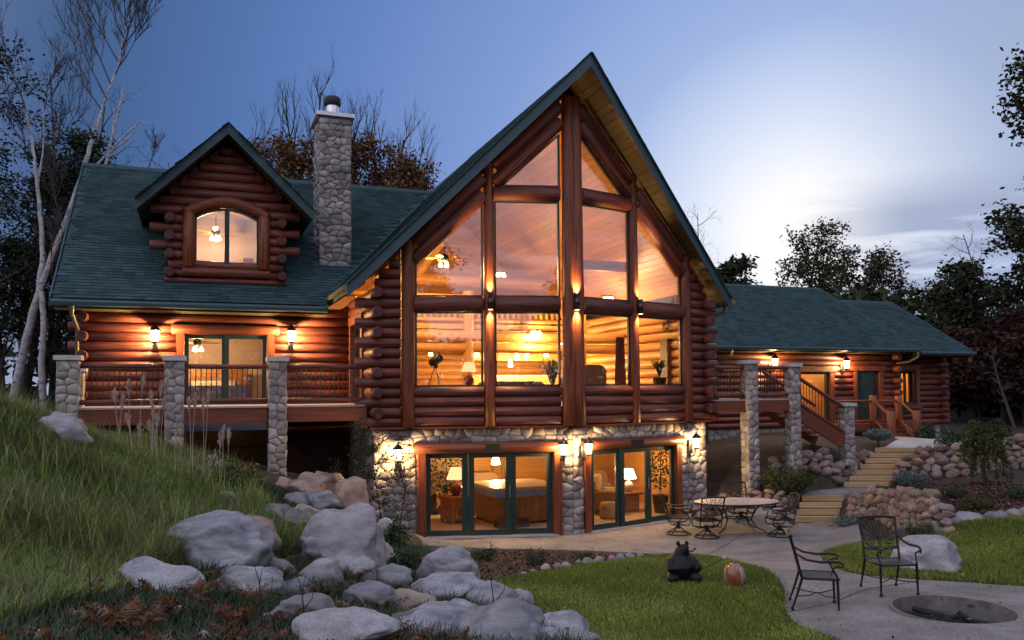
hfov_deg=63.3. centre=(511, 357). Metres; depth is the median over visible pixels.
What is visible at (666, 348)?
tall cabinet
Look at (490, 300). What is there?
post sconce
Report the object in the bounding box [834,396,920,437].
porch
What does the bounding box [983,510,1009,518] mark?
edging stone
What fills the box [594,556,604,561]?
edging stone
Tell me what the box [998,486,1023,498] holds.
shrub
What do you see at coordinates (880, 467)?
timber steps
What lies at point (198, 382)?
bed
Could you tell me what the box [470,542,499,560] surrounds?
shrub
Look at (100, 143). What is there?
tree
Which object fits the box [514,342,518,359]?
ceiling lamp
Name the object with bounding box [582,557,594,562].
edging stone
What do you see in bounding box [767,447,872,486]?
rock wall
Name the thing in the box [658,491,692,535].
swivel chair
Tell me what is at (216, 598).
undergrowth
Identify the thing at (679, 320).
window
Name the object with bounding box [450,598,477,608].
boulder
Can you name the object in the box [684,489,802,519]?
rock wall
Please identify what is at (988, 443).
weeping pine
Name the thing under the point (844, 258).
tree
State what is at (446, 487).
potted plant
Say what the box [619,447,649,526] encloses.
sliding door
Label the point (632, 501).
side table
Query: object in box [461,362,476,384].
table lamp
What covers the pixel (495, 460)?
ceiling lamp
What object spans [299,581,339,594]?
fern
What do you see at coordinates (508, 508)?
sliding door
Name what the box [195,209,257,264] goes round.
window
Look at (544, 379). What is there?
kitchen cabinets
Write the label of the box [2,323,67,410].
wood
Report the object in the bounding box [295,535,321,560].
boulder
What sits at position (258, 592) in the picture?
fern
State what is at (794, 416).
wooden deck
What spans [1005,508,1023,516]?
edging stone
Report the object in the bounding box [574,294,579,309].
post sconce
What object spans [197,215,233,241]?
ceiling fan
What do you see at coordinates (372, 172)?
tree
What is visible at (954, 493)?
shrub
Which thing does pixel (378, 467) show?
sapling
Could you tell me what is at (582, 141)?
window
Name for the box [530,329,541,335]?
ceiling lamp
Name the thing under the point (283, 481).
boulder
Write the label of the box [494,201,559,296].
window
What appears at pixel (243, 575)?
boulder
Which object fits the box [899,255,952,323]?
tree
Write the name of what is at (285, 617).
fern
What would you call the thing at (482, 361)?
window
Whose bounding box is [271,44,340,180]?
tree
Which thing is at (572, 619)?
boulder
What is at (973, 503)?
shrub
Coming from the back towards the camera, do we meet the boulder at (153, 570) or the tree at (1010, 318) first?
the tree at (1010, 318)
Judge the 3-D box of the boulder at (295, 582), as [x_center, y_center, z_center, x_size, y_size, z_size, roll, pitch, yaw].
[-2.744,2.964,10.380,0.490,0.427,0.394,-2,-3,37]
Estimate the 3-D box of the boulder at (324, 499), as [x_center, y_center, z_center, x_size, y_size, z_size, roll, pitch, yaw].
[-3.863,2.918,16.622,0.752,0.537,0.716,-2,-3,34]
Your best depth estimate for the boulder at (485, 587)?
11.26 m
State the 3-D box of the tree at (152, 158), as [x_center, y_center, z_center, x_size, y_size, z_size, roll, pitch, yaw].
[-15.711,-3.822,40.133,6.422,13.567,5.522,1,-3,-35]
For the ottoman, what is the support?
on the log house
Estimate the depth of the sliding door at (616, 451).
21.22 m
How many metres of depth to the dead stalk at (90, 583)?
7.68 m
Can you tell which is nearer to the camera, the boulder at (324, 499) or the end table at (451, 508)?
the boulder at (324, 499)
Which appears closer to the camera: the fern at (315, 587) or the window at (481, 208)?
the fern at (315, 587)
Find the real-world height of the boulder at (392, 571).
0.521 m
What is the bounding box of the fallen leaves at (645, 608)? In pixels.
[511,553,809,639]
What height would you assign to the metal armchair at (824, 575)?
1.078 m
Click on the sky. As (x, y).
(877, 116)
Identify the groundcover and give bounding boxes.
[250,481,428,564]
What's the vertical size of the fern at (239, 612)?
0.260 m
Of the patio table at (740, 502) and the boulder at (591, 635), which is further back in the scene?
the patio table at (740, 502)
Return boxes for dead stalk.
[85,558,98,600]
[253,563,272,628]
[296,573,313,612]
[483,556,505,601]
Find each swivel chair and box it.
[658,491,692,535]
[689,496,725,538]
[724,481,755,522]
[762,492,801,537]
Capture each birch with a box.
[0,1,93,401]
[37,0,164,160]
[38,204,77,408]
[97,87,165,167]
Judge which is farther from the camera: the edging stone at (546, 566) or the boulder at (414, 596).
the edging stone at (546, 566)
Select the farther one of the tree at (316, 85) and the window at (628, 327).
the tree at (316, 85)
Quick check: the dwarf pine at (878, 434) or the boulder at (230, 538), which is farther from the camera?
the dwarf pine at (878, 434)
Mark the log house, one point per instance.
(555, 198)
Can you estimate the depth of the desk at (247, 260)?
23.82 m
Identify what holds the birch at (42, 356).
on the ground at (723, 458)
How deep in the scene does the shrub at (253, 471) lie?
16.51 m
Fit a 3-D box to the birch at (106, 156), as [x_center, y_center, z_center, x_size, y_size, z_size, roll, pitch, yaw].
[-13.961,-7.180,30.420,2.440,5.606,0.667,0,-2,-17]
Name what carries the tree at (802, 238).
on the ground at (723, 458)
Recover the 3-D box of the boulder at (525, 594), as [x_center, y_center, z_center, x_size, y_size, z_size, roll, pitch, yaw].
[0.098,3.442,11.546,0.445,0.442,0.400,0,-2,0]
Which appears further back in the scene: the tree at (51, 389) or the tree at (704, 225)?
the tree at (704, 225)
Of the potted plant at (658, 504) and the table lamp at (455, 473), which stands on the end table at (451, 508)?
the table lamp at (455, 473)
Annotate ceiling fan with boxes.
[184,339,219,351]
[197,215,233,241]
[425,241,460,267]
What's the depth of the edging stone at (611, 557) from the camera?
16.91 m
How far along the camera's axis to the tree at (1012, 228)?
44.37 m
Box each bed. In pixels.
[188,369,248,398]
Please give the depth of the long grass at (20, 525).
11.54 m
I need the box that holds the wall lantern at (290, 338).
[286,324,296,348]
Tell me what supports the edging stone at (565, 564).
on the ground at (723, 458)
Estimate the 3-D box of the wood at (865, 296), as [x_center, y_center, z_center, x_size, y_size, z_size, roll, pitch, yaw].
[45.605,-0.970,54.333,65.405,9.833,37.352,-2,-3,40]
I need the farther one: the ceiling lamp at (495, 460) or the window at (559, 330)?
the ceiling lamp at (495, 460)
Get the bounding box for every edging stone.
[540,564,550,569]
[553,562,561,567]
[561,562,571,566]
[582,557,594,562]
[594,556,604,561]
[607,555,615,560]
[616,553,624,558]
[625,552,634,557]
[950,516,961,522]
[956,511,982,521]
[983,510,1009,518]
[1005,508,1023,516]
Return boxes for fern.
[84,595,165,636]
[143,589,183,620]
[162,576,228,599]
[209,602,258,627]
[235,581,273,607]
[266,608,309,628]
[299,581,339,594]
[334,598,377,608]
[341,565,379,582]
[358,596,409,612]
[397,598,428,611]
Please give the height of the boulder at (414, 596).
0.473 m
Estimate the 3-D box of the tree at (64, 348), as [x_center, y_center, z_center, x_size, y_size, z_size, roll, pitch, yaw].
[-15.432,-0.892,30.201,4.677,6.554,5.326,2,-3,-44]
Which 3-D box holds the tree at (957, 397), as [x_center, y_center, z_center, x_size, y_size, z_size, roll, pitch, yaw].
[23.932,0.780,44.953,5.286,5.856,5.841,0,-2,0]
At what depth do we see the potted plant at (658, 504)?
23.78 m
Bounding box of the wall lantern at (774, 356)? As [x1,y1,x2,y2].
[769,353,779,371]
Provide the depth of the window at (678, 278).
22.79 m
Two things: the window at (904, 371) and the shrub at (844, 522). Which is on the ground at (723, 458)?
the shrub at (844, 522)
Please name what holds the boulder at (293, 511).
on the ground at (723, 458)
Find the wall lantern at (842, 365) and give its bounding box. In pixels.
[840,355,850,373]
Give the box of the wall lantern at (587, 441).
[581,436,593,459]
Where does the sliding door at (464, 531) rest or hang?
in the log house
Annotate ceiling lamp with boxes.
[491,457,499,464]
[496,271,505,276]
[508,342,512,366]
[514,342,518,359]
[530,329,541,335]
[603,295,613,298]
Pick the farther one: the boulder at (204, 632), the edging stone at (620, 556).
the edging stone at (620, 556)
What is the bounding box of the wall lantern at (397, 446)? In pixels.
[392,443,403,466]
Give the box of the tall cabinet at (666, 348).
[660,339,674,383]
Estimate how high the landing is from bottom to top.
1.100 m
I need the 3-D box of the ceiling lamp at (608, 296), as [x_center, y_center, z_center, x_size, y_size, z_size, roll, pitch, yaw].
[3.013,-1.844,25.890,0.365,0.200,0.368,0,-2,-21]
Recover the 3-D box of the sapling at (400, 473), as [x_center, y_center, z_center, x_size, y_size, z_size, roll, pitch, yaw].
[-2.428,2.726,17.868,0.941,2.257,1.080,0,-2,0]
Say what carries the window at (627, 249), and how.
in the log house
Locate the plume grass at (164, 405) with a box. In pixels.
[111,375,231,479]
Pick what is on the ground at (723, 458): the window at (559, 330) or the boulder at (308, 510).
the boulder at (308, 510)
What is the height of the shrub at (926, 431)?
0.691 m
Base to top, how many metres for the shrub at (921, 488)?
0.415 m
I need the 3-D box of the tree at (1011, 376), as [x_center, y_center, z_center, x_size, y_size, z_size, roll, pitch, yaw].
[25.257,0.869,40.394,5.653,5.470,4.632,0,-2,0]
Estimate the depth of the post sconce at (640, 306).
21.54 m
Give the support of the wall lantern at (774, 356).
attached to the log house
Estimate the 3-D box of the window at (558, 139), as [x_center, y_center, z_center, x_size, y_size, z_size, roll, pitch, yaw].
[0.440,-4.904,20.608,1.492,1.348,0.077,0,-2,-6]
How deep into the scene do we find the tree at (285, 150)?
43.91 m
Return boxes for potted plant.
[430,458,461,510]
[538,359,561,383]
[650,360,666,383]
[651,450,668,512]
[662,320,673,332]
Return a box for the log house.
[49,52,976,538]
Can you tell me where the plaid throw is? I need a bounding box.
[434,491,451,507]
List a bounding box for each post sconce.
[487,294,492,309]
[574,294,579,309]
[637,299,642,313]
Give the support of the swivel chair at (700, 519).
on the patio
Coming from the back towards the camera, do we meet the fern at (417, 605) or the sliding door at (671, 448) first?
the sliding door at (671, 448)
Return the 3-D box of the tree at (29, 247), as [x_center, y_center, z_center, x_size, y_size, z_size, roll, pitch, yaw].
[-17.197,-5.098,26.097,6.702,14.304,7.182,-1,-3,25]
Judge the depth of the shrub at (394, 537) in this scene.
15.50 m
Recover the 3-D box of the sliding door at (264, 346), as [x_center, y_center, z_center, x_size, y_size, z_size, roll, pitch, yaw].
[-6.987,0.331,21.809,1.040,1.830,0.060,0,-2,-21]
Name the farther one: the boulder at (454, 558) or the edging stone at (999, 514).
the edging stone at (999, 514)
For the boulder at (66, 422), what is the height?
0.769 m
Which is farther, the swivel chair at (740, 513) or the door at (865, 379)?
the door at (865, 379)
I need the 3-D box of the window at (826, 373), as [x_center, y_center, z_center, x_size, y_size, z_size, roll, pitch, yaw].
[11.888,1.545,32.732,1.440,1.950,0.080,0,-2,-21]
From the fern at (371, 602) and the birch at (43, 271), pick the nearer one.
the fern at (371, 602)
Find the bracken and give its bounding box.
[0,554,567,639]
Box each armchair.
[561,365,606,398]
[594,474,614,509]
[785,528,843,610]
[856,515,921,596]
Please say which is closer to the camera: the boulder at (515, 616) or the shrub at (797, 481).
the boulder at (515, 616)
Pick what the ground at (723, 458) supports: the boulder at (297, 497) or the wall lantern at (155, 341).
the boulder at (297, 497)
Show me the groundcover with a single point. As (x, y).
(273, 488)
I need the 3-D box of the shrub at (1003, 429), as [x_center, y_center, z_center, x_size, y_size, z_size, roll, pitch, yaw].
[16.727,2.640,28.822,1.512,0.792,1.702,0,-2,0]
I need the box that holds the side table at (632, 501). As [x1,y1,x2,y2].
[625,490,642,511]
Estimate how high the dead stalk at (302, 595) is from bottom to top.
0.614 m
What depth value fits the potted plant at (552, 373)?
22.73 m
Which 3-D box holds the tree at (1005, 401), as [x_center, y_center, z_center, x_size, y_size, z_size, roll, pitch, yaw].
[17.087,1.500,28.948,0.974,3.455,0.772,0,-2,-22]
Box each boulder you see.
[38,411,92,451]
[117,556,206,592]
[165,510,275,573]
[199,630,210,638]
[215,566,286,595]
[246,514,281,552]
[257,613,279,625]
[260,503,310,526]
[268,557,296,575]
[270,593,336,623]
[275,476,291,488]
[283,492,309,504]
[284,576,313,596]
[289,477,325,491]
[291,606,399,639]
[295,503,319,516]
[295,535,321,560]
[297,472,313,478]
[298,558,343,586]
[301,502,386,574]
[305,490,341,509]
[311,471,343,490]
[334,476,368,508]
[343,580,401,612]
[348,556,375,582]
[375,563,412,586]
[378,517,392,535]
[386,543,397,562]
[392,601,472,636]
[395,588,436,611]
[409,571,483,601]
[414,545,479,578]
[447,597,548,639]
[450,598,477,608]
[465,580,516,605]
[516,588,534,603]
[542,626,562,639]
[544,610,588,631]
[557,628,600,639]
[890,535,961,572]
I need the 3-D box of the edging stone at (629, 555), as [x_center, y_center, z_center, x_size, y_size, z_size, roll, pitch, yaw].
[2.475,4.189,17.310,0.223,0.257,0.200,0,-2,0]
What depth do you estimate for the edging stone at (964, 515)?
18.77 m
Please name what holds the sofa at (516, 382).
on the log house
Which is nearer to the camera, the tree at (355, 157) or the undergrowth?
the undergrowth
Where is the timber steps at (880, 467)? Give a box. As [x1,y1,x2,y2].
[844,447,917,487]
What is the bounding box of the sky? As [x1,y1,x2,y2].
[0,0,1023,394]
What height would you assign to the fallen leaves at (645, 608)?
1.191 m
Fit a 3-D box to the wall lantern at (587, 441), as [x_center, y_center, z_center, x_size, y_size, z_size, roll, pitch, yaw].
[1.852,2.233,20.397,0.288,0.600,0.369,1,-3,-36]
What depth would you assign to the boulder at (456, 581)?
11.55 m
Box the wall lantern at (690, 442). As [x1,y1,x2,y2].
[688,432,700,452]
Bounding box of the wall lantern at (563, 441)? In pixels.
[558,437,568,460]
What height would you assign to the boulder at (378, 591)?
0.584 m
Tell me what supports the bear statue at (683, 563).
on the lawn at (656, 609)
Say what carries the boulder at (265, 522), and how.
on the ground at (723, 458)
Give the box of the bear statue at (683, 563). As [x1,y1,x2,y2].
[666,541,725,582]
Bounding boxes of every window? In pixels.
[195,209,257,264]
[355,328,358,396]
[415,205,482,296]
[415,312,483,386]
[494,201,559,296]
[495,312,560,385]
[503,134,559,186]
[581,138,621,195]
[582,204,628,300]
[584,313,629,385]
[639,317,681,384]
[643,276,679,305]
[801,372,829,420]
[902,370,915,403]
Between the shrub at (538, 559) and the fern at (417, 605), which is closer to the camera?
the fern at (417, 605)
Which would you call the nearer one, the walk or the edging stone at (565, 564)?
the edging stone at (565, 564)
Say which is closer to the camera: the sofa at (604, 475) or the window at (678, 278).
the window at (678, 278)
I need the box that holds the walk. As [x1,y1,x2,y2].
[886,436,951,447]
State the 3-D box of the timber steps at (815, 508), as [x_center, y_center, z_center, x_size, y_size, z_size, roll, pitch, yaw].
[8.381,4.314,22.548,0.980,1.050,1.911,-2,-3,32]
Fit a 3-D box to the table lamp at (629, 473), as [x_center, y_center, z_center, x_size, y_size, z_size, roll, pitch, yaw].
[3.413,3.591,24.310,0.460,0.667,0.453,0,-2,-21]
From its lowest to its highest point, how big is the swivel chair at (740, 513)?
1.032 m
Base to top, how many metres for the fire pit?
0.512 m
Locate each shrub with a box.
[201,449,221,470]
[205,457,249,490]
[233,462,266,482]
[382,515,412,548]
[387,548,421,576]
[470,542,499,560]
[523,546,548,565]
[574,547,597,559]
[757,463,819,494]
[829,511,860,526]
[874,484,895,489]
[891,469,930,485]
[901,522,935,534]
[909,481,930,489]
[912,422,939,438]
[933,426,966,446]
[941,484,969,497]
[957,493,996,509]
[971,424,1016,444]
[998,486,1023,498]
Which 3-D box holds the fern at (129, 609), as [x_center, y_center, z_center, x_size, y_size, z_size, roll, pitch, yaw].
[-3.055,2.053,6.567,0.399,0.272,0.468,-2,-3,38]
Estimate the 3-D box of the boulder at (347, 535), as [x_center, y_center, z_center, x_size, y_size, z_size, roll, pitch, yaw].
[-2.580,3.035,13.037,1.285,1.511,1.427,1,-3,-37]
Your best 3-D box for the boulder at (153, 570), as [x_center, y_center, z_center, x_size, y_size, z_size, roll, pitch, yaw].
[-3.987,2.535,9.478,0.911,0.525,1.097,2,-3,-41]
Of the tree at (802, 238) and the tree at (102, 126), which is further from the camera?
the tree at (802, 238)
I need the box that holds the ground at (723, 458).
[0,399,1023,639]
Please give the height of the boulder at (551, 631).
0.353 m
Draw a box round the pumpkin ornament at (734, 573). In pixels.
[723,559,745,586]
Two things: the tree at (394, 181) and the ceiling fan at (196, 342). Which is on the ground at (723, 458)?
the tree at (394, 181)
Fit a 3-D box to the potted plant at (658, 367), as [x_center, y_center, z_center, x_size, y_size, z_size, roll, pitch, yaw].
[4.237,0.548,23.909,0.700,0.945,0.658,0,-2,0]
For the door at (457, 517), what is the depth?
22.04 m
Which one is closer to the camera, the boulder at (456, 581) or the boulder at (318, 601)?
the boulder at (318, 601)
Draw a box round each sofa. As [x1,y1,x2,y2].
[431,471,498,510]
[477,381,543,396]
[545,469,610,486]
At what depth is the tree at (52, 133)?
35.22 m
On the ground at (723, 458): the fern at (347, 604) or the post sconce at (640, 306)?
the fern at (347, 604)
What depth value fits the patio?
14.50 m
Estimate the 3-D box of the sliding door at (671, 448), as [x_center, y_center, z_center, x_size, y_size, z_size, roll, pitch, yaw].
[3.992,3.360,22.310,1.037,2.000,0.068,1,-3,-36]
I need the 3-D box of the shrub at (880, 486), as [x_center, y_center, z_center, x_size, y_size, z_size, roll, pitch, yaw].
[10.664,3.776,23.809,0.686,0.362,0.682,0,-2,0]
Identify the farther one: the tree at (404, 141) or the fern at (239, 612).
the tree at (404, 141)
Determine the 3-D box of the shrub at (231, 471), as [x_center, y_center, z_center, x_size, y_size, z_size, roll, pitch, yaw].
[-5.194,2.166,15.134,0.792,0.724,0.844,0,-2,0]
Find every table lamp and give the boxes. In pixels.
[447,467,461,495]
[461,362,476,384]
[624,468,635,491]
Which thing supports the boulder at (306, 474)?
on the ground at (723, 458)
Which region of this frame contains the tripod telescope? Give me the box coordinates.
[428,352,442,384]
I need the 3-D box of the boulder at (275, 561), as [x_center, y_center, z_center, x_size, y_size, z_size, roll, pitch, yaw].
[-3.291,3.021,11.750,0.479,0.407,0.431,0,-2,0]
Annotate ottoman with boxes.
[599,501,614,518]
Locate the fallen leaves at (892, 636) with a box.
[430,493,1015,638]
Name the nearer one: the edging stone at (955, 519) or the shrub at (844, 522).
the edging stone at (955, 519)
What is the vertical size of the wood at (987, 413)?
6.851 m
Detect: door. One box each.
[184,335,224,404]
[225,335,266,404]
[426,454,467,535]
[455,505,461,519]
[468,453,511,535]
[511,452,552,533]
[591,449,619,529]
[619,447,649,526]
[649,445,674,521]
[857,371,872,419]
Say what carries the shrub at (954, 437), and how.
on the ground at (723, 458)
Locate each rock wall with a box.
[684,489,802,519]
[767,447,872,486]
[845,485,955,533]
[893,433,1023,482]
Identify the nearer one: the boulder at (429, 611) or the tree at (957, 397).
the boulder at (429, 611)
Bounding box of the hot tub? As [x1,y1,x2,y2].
[474,478,546,528]
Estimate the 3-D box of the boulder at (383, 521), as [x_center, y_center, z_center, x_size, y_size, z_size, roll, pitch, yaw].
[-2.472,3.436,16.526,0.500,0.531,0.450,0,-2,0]
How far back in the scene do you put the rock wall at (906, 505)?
19.18 m
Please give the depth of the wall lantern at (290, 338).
21.98 m
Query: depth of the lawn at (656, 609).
11.79 m
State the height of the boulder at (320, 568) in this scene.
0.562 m
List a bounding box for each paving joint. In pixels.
[637,550,823,560]
[789,582,908,611]
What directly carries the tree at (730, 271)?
on the ground at (723, 458)
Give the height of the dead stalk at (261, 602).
0.674 m
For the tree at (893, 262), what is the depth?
76.42 m
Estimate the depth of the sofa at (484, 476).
24.53 m
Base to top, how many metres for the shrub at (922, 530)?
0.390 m
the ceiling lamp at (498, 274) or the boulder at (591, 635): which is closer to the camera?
the boulder at (591, 635)
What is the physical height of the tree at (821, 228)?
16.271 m
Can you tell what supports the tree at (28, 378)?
on the ground at (723, 458)
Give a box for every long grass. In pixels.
[0,396,305,622]
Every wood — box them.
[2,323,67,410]
[821,284,997,409]
[937,308,1020,417]
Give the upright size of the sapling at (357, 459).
2.292 m
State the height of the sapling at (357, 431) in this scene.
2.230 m
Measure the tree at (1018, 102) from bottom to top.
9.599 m
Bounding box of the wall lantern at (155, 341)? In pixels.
[148,324,160,348]
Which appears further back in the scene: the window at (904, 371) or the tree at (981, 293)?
the tree at (981, 293)
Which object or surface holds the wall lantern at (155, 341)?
attached to the log house
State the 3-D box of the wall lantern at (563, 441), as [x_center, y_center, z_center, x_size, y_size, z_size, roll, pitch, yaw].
[1.246,2.228,20.174,0.288,0.600,0.369,0,-2,-6]
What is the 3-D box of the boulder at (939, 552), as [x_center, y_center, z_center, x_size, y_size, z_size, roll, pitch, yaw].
[7.236,3.547,14.477,1.216,0.852,1.036,-1,-2,17]
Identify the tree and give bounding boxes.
[0,36,73,305]
[0,50,104,389]
[0,107,116,407]
[0,118,107,404]
[0,138,121,410]
[0,228,74,397]
[3,250,80,390]
[10,79,147,353]
[123,139,182,168]
[245,95,297,178]
[249,73,313,180]
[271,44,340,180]
[290,96,386,185]
[304,80,396,185]
[353,84,432,188]
[370,90,421,184]
[395,111,444,190]
[686,202,722,263]
[716,253,763,284]
[774,225,864,294]
[775,216,865,290]
[812,242,891,298]
[852,241,932,318]
[880,242,909,290]
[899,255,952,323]
[920,295,993,414]
[922,255,1002,415]
[938,319,994,422]
[940,223,994,319]
[949,307,1023,424]
[966,243,1023,418]
[969,323,1023,424]
[973,176,1023,345]
[982,352,1015,443]
[992,43,1023,146]
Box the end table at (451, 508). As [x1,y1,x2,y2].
[437,493,475,524]
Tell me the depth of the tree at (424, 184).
45.13 m
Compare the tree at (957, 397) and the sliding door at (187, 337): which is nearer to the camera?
the sliding door at (187, 337)
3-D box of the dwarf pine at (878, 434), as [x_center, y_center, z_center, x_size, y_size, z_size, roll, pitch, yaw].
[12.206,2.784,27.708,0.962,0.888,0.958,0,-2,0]
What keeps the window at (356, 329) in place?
in the log house
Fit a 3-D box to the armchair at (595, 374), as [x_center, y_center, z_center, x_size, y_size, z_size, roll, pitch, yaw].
[1.959,0.752,22.793,0.917,1.080,0.900,1,-3,-35]
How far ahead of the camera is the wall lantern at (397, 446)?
19.70 m
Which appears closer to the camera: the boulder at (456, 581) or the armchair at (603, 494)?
the boulder at (456, 581)
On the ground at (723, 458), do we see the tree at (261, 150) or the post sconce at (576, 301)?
the tree at (261, 150)
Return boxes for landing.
[804,487,886,498]
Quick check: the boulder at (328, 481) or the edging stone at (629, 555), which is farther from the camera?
the boulder at (328, 481)
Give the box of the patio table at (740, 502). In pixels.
[693,497,779,533]
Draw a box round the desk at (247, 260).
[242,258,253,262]
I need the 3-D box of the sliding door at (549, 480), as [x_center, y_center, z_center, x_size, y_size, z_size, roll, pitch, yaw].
[0.472,3.308,20.382,1.050,2.000,0.068,0,-2,-6]
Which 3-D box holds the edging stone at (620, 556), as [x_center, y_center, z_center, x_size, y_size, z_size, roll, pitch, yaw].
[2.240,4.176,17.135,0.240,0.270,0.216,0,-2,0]
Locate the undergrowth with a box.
[0,539,601,639]
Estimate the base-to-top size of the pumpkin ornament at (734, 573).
0.470 m
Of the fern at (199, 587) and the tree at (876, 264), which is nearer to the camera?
the fern at (199, 587)
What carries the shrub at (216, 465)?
on the ground at (723, 458)
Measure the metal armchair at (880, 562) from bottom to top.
1.078 m
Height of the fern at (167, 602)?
0.276 m
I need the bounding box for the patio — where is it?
[414,493,1023,639]
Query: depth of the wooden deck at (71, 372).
18.74 m
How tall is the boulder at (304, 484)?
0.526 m
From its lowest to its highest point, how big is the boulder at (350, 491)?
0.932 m
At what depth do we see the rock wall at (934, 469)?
24.97 m
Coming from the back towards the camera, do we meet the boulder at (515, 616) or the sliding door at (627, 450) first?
the sliding door at (627, 450)
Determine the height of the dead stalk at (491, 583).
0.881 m
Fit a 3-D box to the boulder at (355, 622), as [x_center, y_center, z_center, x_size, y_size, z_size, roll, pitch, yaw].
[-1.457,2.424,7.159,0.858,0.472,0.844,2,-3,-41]
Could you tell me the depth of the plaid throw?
23.67 m
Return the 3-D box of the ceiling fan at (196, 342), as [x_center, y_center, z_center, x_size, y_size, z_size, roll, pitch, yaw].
[-8.882,-0.376,23.462,1.161,0.425,1.104,0,-2,-11]
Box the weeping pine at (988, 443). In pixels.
[956,418,1015,484]
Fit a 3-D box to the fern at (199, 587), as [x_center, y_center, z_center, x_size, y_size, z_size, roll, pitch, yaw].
[-3.339,2.464,8.759,0.644,0.297,0.476,1,-2,-22]
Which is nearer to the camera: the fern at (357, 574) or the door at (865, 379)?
the fern at (357, 574)
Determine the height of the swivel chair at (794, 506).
1.032 m
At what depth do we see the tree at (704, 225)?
60.50 m
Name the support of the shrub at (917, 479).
on the ground at (723, 458)
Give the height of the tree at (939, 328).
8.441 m
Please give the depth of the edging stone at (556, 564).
15.68 m
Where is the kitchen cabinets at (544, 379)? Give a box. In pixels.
[462,342,561,384]
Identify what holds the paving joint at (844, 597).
on the patio
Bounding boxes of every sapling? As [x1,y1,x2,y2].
[319,407,383,486]
[345,417,389,502]
[361,427,404,518]
[377,432,420,524]
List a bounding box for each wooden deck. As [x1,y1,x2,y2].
[53,355,366,475]
[711,360,856,491]
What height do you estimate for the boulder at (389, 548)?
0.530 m
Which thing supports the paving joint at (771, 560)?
on the patio
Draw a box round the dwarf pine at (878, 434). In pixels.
[863,428,892,447]
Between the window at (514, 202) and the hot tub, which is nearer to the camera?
the window at (514, 202)
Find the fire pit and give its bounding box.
[890,595,1019,623]
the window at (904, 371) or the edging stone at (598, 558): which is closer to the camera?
the edging stone at (598, 558)
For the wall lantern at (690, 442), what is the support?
attached to the log house
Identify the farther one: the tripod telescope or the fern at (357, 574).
the tripod telescope
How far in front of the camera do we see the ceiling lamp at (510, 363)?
29.51 m
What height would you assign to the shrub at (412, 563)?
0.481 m
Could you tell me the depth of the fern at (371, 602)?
9.87 m
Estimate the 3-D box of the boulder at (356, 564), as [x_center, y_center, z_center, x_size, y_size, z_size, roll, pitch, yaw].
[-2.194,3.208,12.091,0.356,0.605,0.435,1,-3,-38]
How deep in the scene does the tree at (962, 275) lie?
48.67 m
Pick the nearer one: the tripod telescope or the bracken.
the bracken
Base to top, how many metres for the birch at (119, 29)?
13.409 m
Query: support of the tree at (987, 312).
on the ground at (723, 458)
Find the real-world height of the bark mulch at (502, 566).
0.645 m
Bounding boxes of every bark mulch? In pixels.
[465,548,645,580]
[876,480,1023,513]
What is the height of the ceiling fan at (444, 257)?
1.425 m
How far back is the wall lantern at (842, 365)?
32.90 m
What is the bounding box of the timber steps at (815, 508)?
[794,495,843,522]

